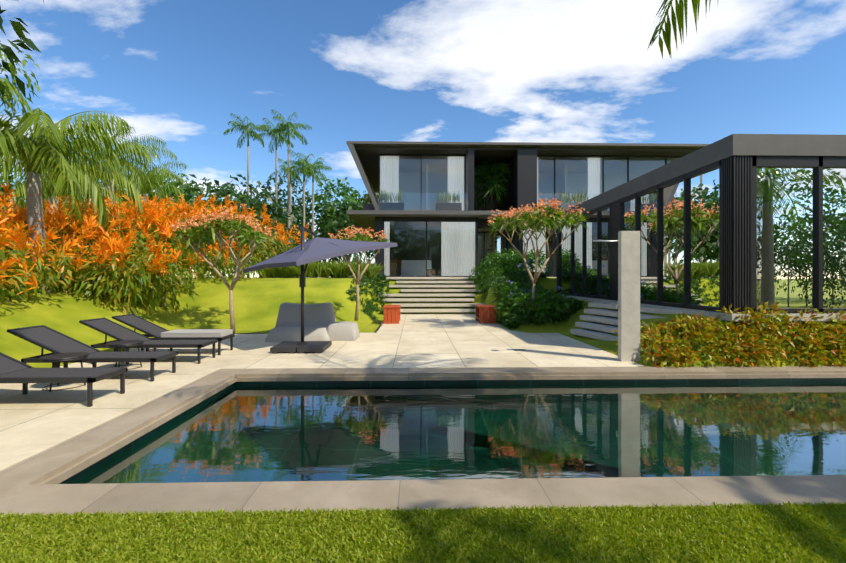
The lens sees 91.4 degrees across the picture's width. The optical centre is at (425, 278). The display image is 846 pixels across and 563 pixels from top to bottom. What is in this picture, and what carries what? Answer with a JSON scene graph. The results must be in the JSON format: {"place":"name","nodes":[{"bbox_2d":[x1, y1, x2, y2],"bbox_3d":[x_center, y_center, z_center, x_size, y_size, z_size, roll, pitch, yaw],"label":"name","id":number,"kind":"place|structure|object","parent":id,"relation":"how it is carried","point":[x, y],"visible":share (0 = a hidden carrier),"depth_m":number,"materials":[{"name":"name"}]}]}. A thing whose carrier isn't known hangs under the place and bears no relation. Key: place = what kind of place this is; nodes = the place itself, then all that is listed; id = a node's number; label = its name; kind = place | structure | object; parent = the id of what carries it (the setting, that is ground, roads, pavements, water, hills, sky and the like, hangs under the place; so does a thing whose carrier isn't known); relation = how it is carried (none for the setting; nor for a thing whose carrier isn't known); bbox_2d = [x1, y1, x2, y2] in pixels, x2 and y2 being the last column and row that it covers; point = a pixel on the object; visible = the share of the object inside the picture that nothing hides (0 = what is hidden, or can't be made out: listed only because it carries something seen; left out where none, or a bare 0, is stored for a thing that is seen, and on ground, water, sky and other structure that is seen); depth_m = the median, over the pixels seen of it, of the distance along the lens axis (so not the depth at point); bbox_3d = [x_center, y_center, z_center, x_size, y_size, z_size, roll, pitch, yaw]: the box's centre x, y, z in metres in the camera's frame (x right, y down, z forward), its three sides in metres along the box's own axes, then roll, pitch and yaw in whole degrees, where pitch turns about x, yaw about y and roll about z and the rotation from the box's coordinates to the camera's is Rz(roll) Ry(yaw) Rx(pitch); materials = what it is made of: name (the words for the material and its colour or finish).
{"place":"outdoors","nodes":[
{"label":"outdoors","id":0,"kind":"place"},
{"bbox_2d":[0,501,845,562],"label":"lawn","id":1,"kind":"structure","parent":0,"point":[820,528],"depth_m":2.82,"materials":[{"name":"green plant"}]},
{"bbox_2d":[0,366,845,515],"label":"pool coping","id":2,"kind":"object","parent":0,"point":[30,485],"visible":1,"depth_m":3.52,"materials":[{"name":"beige stone"}]},
{"bbox_2d":[0,278,845,562],"bbox_3d":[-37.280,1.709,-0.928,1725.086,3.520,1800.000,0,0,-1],"label":"terrain","id":3,"kind":"structure","parent":0,"point":[257,302],"depth_m":14.44,"materials":[{"name":"green plant"}]},
{"bbox_2d":[0,174,24,206],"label":"tree","id":4,"kind":"object","parent":3,"relation":"on","point":[6,183],"visible":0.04,"depth_m":56.36,"materials":[{"name":"green plant"}]},
{"bbox_2d":[0,46,39,131],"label":"tree","id":5,"kind":"object","parent":3,"relation":"on","point":[6,79],"visible":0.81,"depth_m":12.63,"materials":[{"name":"green plant"}]},
{"bbox_2d":[0,0,40,97],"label":"tree","id":6,"kind":"object","parent":3,"relation":"on","point":[18,28],"visible":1,"depth_m":3.57,"materials":[{"name":"green plant"}]},
{"bbox_2d":[0,158,88,232],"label":"tree","id":7,"kind":"object","parent":3,"relation":"on","point":[10,185],"visible":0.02,"depth_m":47.94,"materials":[{"name":"green plant"}]},
{"bbox_2d":[0,137,125,240],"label":"garden palm","id":8,"kind":"object","parent":3,"relation":"on","point":[105,192],"visible":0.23,"depth_m":18.39,"materials":[{"name":"green plant"}]},
{"bbox_2d":[0,78,151,292],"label":"palm","id":9,"kind":"object","parent":3,"relation":"on","point":[42,143],"visible":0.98,"depth_m":13.68,"materials":[{"name":"green plant"}]},
{"bbox_2d":[21,166,168,231],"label":"tree","id":10,"kind":"object","parent":3,"relation":"on","point":[91,195],"depth_m":41.77,"materials":[{"name":"green plant"}]},
{"bbox_2d":[58,125,176,203],"bbox_3d":[-18.093,-4.040,23.924,6.560,10.017,6.338,0,0,-1],"label":"garden palm","id":11,"kind":"object","parent":3,"relation":"on","point":[136,174],"visible":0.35,"depth_m":23.82,"materials":[{"name":"green plant"}]},
{"bbox_2d":[90,152,187,205],"bbox_3d":[-20.279,-3.957,29.508,5.409,9.852,5.008,0,0,-19],"label":"garden palm","id":12,"kind":"object","parent":3,"relation":"on","point":[156,185],"visible":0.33,"depth_m":29.80,"materials":[{"name":"green plant"}]},
{"bbox_2d":[0,182,308,315],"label":"flowering shrubs","id":13,"kind":"object","parent":3,"relation":"on","point":[130,253],"visible":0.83,"depth_m":14.23,"materials":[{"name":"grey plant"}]},
{"bbox_2d":[122,172,241,266],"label":"tree","id":14,"kind":"object","parent":3,"relation":"on","point":[185,195],"visible":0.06,"depth_m":43.69,"materials":[{"name":"green plant"}]},
{"bbox_2d":[151,172,260,207],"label":"tree","id":15,"kind":"object","parent":3,"relation":"on","point":[235,191],"visible":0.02,"depth_m":55.12,"materials":[{"name":"green plant"}]},
{"bbox_2d":[170,207,275,332],"bbox_3d":[-6.439,-0.251,13.433,3.092,4.051,3.099,0,0,-1],"label":"plumeria","id":16,"kind":"object","parent":3,"relation":"on","point":[207,231],"visible":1,"depth_m":12.99,"materials":[{"name":"green plant"}]},
{"bbox_2d":[169,174,300,277],"bbox_3d":[-18.241,-4.695,39.893,11.995,10.952,13.365,0,0,-20],"label":"tree","id":17,"kind":"object","parent":3,"relation":"on","point":[258,205],"visible":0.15,"depth_m":38.93,"materials":[{"name":"green plant"}]},
{"bbox_2d":[223,113,270,277],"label":"slender palm","id":18,"kind":"object","parent":3,"relation":"on","point":[247,129],"visible":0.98,"depth_m":44.43,"materials":[{"name":"green plant"}]},
{"bbox_2d":[253,118,296,224],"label":"slender palm","id":19,"kind":"object","parent":3,"relation":"on","point":[276,138],"visible":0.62,"depth_m":46.49,"materials":[{"name":"green plant"}]},
{"bbox_2d":[250,175,324,277],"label":"tree","id":20,"kind":"object","parent":3,"relation":"on","point":[294,209],"visible":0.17,"depth_m":62.97,"materials":[{"name":"green plant"}]},
{"bbox_2d":[269,158,309,235],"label":"slender palm","id":21,"kind":"object","parent":3,"relation":"on","point":[284,169],"visible":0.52,"depth_m":51.49,"materials":[{"name":"green plant"}]},
{"bbox_2d":[268,109,311,277],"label":"slender palm","id":22,"kind":"object","parent":3,"relation":"on","point":[291,126],"visible":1,"depth_m":43.58,"materials":[{"name":"green plant"}]},
{"bbox_2d":[284,149,322,242],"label":"slender palm","id":23,"kind":"object","parent":3,"relation":"on","point":[304,169],"visible":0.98,"depth_m":42.59,"materials":[{"name":"green plant"}]},
{"bbox_2d":[290,152,331,238],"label":"slender palm","id":24,"kind":"object","parent":3,"relation":"on","point":[329,168],"visible":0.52,"depth_m":45.59,"materials":[{"name":"green plant"}]},
{"bbox_2d":[249,260,384,279],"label":"tall grass","id":25,"kind":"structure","parent":3,"relation":"on","point":[336,269],"depth_m":23.03,"materials":[{"name":"green plant"}]},
{"bbox_2d":[0,314,645,470],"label":"deck paving","id":26,"kind":"structure","parent":3,"relation":"on","point":[36,420],"depth_m":8.67,"materials":[{"name":"stone"}]},
{"bbox_2d":[0,352,127,406],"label":"sun lounger","id":27,"kind":"object","parent":26,"relation":"on","point":[12,370],"visible":1,"depth_m":5.92,"materials":[{"name":"black"}]},
{"bbox_2d":[39,352,88,391],"bbox_3d":[-5.848,1.510,6.686,0.600,0.522,0.600,0,0,-1],"label":"side table","id":28,"kind":"object","parent":26,"relation":"on","point":[63,357],"visible":0.88,"depth_m":6.59,"materials":[{"name":"black metal"}]},
{"bbox_2d":[6,325,177,380],"bbox_3d":[-5.892,1.318,7.385,2.493,0.901,0.680,0,0,-1],"label":"sun lounger","id":29,"kind":"object","parent":26,"relation":"on","point":[43,337],"visible":0.83,"depth_m":7.30,"materials":[{"name":"black fabric"}]},
{"bbox_2d":[106,340,143,369],"bbox_3d":[-5.882,1.510,8.085,0.600,0.522,0.600,0,0,-1],"label":"side table","id":30,"kind":"object","parent":26,"relation":"on","point":[122,343],"visible":0.83,"depth_m":8.03,"materials":[{"name":"black"}]},
{"bbox_2d":[79,317,216,363],"bbox_3d":[-5.897,1.318,8.855,2.493,0.901,0.680,0,0,-1],"label":"sun lounger","id":31,"kind":"object","parent":26,"relation":"on","point":[112,329],"visible":0.71,"depth_m":8.73,"materials":[{"name":"black fabric"}]},
{"bbox_2d":[112,314,233,354],"bbox_3d":[-5.950,1.318,9.804,2.493,0.901,0.680,0,0,-1],"label":"sun lounger","id":32,"kind":"object","parent":26,"relation":"on","point":[149,329],"visible":0.73,"depth_m":9.56,"materials":[{"name":"black fabric"}]},
{"bbox_2d":[265,302,335,341],"bbox_3d":[-3.605,1.249,12.142,1.750,1.040,1.300,0,0,-1],"label":"beanbag lounger","id":33,"kind":"object","parent":26,"relation":"on","point":[320,318],"visible":0.85,"depth_m":12.18,"materials":[{"name":"grey fabric"}]},
{"bbox_2d":[243,226,396,353],"bbox_3d":[-2.899,0.234,11.128,3.014,3.070,3.101,0,0,45],"label":"cantilever umbrella","id":34,"kind":"object","parent":26,"relation":"on","point":[316,248],"visible":1,"depth_m":10.20,"materials":[{"name":"grey fabric"}]},
{"bbox_2d":[327,321,359,340],"bbox_3d":[-2.418,1.529,12.070,0.860,0.480,0.800,0,0,-1],"label":"pouf","id":35,"kind":"object","parent":26,"relation":"on","point":[343,331],"visible":0.96,"depth_m":11.70,"materials":[{"name":"white fabric"}]},
{"bbox_2d":[383,305,400,323],"bbox_3d":[-1.350,1.439,16.698,0.648,0.660,1.300,0,0,-1],"label":"wooden planter box","id":36,"kind":"object","parent":26,"relation":"on","point":[392,313],"visible":0.98,"depth_m":16.08,"materials":[{"name":"red wood"}]},
{"bbox_2d":[374,324,524,349],"bbox_3d":[-0.182,1.766,12.641,1.486,0.006,7.168,0,0,-36],"label":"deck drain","id":37,"kind":"object","parent":26,"relation":"on","point":[380,325],"visible":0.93,"depth_m":13.69,"materials":[{"name":"grey metal"}]},
{"bbox_2d":[475,305,495,323],"bbox_3d":[2.439,1.439,16.789,0.688,0.660,1.300,0,0,-1],"label":"wooden planter box","id":38,"kind":"object","parent":26,"relation":"on","point":[484,314],"visible":0.96,"depth_m":16.17,"materials":[{"name":"red wood"}]},
{"bbox_2d":[593,231,639,360],"bbox_3d":[4.077,0.379,8.847,0.990,2.780,0.200,0,0,-1],"label":"outdoor shower","id":39,"kind":"object","parent":26,"relation":"on","point":[628,305],"visible":0.98,"depth_m":8.79,"materials":[{"name":"concrete"}]},
{"bbox_2d":[284,177,366,277],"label":"tree","id":40,"kind":"object","parent":3,"relation":"on","point":[351,197],"visible":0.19,"depth_m":57.26,"materials":[{"name":"green plant"}]},
{"bbox_2d":[293,201,374,277],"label":"tree","id":41,"kind":"object","parent":3,"relation":"on","point":[339,223],"visible":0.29,"depth_m":51.21,"materials":[{"name":"green plant"}]},
{"bbox_2d":[325,193,378,254],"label":"tree","id":42,"kind":"object","parent":3,"relation":"on","point":[368,203],"visible":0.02,"depth_m":61.10,"materials":[{"name":"green plant"}]},
{"bbox_2d":[328,225,389,320],"bbox_3d":[-2.397,-0.197,14.781,2.260,3.452,1.859,0,0,-1],"label":"plumeria","id":43,"kind":"object","parent":3,"relation":"on","point":[356,237],"visible":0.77,"depth_m":14.81,"materials":[{"name":"pink plant"}]},
{"bbox_2d":[345,273,392,320],"bbox_3d":[-2.816,0.753,21.473,2.275,2.224,8.583,0,0,-1],"label":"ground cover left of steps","id":44,"kind":"object","parent":3,"relation":"on","point":[376,286],"visible":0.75,"depth_m":20.89,"materials":[{"name":"green plant"}]},
{"bbox_2d":[380,277,484,311],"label":"garden steps","id":45,"kind":"structure","parent":3,"relation":"on","point":[433,300],"depth_m":22.28,"materials":[{"name":"stone"}]},
{"bbox_2d":[59,378,845,483],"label":"pool shell","id":46,"kind":"object","parent":3,"relation":"in","point":[459,382],"depth_m":7.72},
{"bbox_2d":[66,381,845,483],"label":"pool water","id":47,"kind":"structure","parent":46,"relation":"in","point":[307,432],"depth_m":5.20,"materials":[{"name":"teal liquid"}]},
{"bbox_2d":[466,248,573,326],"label":"shrubs","id":48,"kind":"object","parent":3,"relation":"on","point":[544,301],"visible":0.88,"depth_m":16.08,"materials":[{"name":"green plant"}]},
{"bbox_2d":[346,141,708,277],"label":"house","id":49,"kind":"structure","parent":3,"relation":"on","point":[426,236],"depth_m":27.79,"materials":[{"name":"stone"}]},
{"bbox_2d":[363,204,374,209],"bbox_3d":[-3.649,-4.535,26.745,0.770,0.504,0.500,0,0,-1],"label":"balcony planter","id":50,"kind":"object","parent":49,"relation":"on","point":[368,206],"visible":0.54,"depth_m":26.49,"materials":[{"name":"grey"}]},
{"bbox_2d":[379,203,403,209],"bbox_3d":[-2.172,-4.535,26.280,1.600,0.504,0.500,0,0,-1],"label":"balcony planter","id":51,"kind":"object","parent":49,"relation":"on","point":[391,207],"visible":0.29,"depth_m":26.03,"materials":[{"name":"grey"}]},
{"bbox_2d":[436,203,461,210],"bbox_3d":[1.472,-4.535,26.369,1.610,0.504,0.500,0,0,-1],"label":"balcony planter","id":52,"kind":"object","parent":49,"relation":"on","point":[443,206],"depth_m":26.12,"materials":[{"name":"grey"}]},
{"bbox_2d":[361,189,587,203],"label":"potted plants","id":53,"kind":"object","parent":49,"relation":"on","point":[382,197],"visible":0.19,"depth_m":26.38,"materials":[{"name":"green plant"}]},
{"bbox_2d":[474,158,512,258],"bbox_3d":[4.664,-4.392,29.038,4.315,8.630,4.294,0,0,42],"label":"tree","id":54,"kind":"object","parent":49,"relation":"on","point":[481,174],"visible":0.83,"depth_m":28.82,"materials":[{"name":"green plant"}]},
{"bbox_2d":[557,203,579,210],"bbox_3d":[9.490,-4.535,26.563,1.870,0.504,0.500,0,0,-1],"label":"balcony planter","id":55,"kind":"object","parent":49,"relation":"on","point":[565,206],"depth_m":26.30,"materials":[{"name":"grey"}]},
{"bbox_2d":[475,259,587,329],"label":"shrubs","id":56,"kind":"object","parent":3,"relation":"on","point":[496,281],"visible":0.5,"depth_m":16.76,"materials":[{"name":"green plant"}]},
{"bbox_2d":[487,193,589,309],"bbox_3d":[4.130,-0.671,14.751,3.244,4.392,3.328,0,0,-21],"label":"plumeria","id":57,"kind":"object","parent":3,"relation":"on","point":[543,215],"visible":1,"depth_m":14.33,"materials":[{"name":"green plant"}]},
{"bbox_2d":[570,302,689,340],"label":"outdoor steps","id":58,"kind":"structure","parent":3,"relation":"on","point":[603,328],"depth_m":11.90,"materials":[{"name":"concrete"}]},
{"bbox_2d":[647,0,710,57],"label":"palm","id":59,"kind":"object","parent":3,"relation":"on","point":[681,8],"visible":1,"depth_m":5.66,"materials":[{"name":"green plant"}]},
{"bbox_2d":[553,134,845,320],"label":"pool pavilion","id":60,"kind":"structure","parent":3,"relation":"on","point":[719,224],"depth_m":8.88,"materials":[{"name":"metal"}]},
{"bbox_2d":[612,302,845,367],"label":"croton bed","id":61,"kind":"object","parent":3,"relation":"on","point":[663,341],"visible":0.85,"depth_m":8.41,"materials":[{"name":"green plant"}]},
{"bbox_2d":[0,0,845,277],"label":"sky","id":62,"kind":"structure","parent":0,"point":[176,71],"materials":[{"name":"blue"}]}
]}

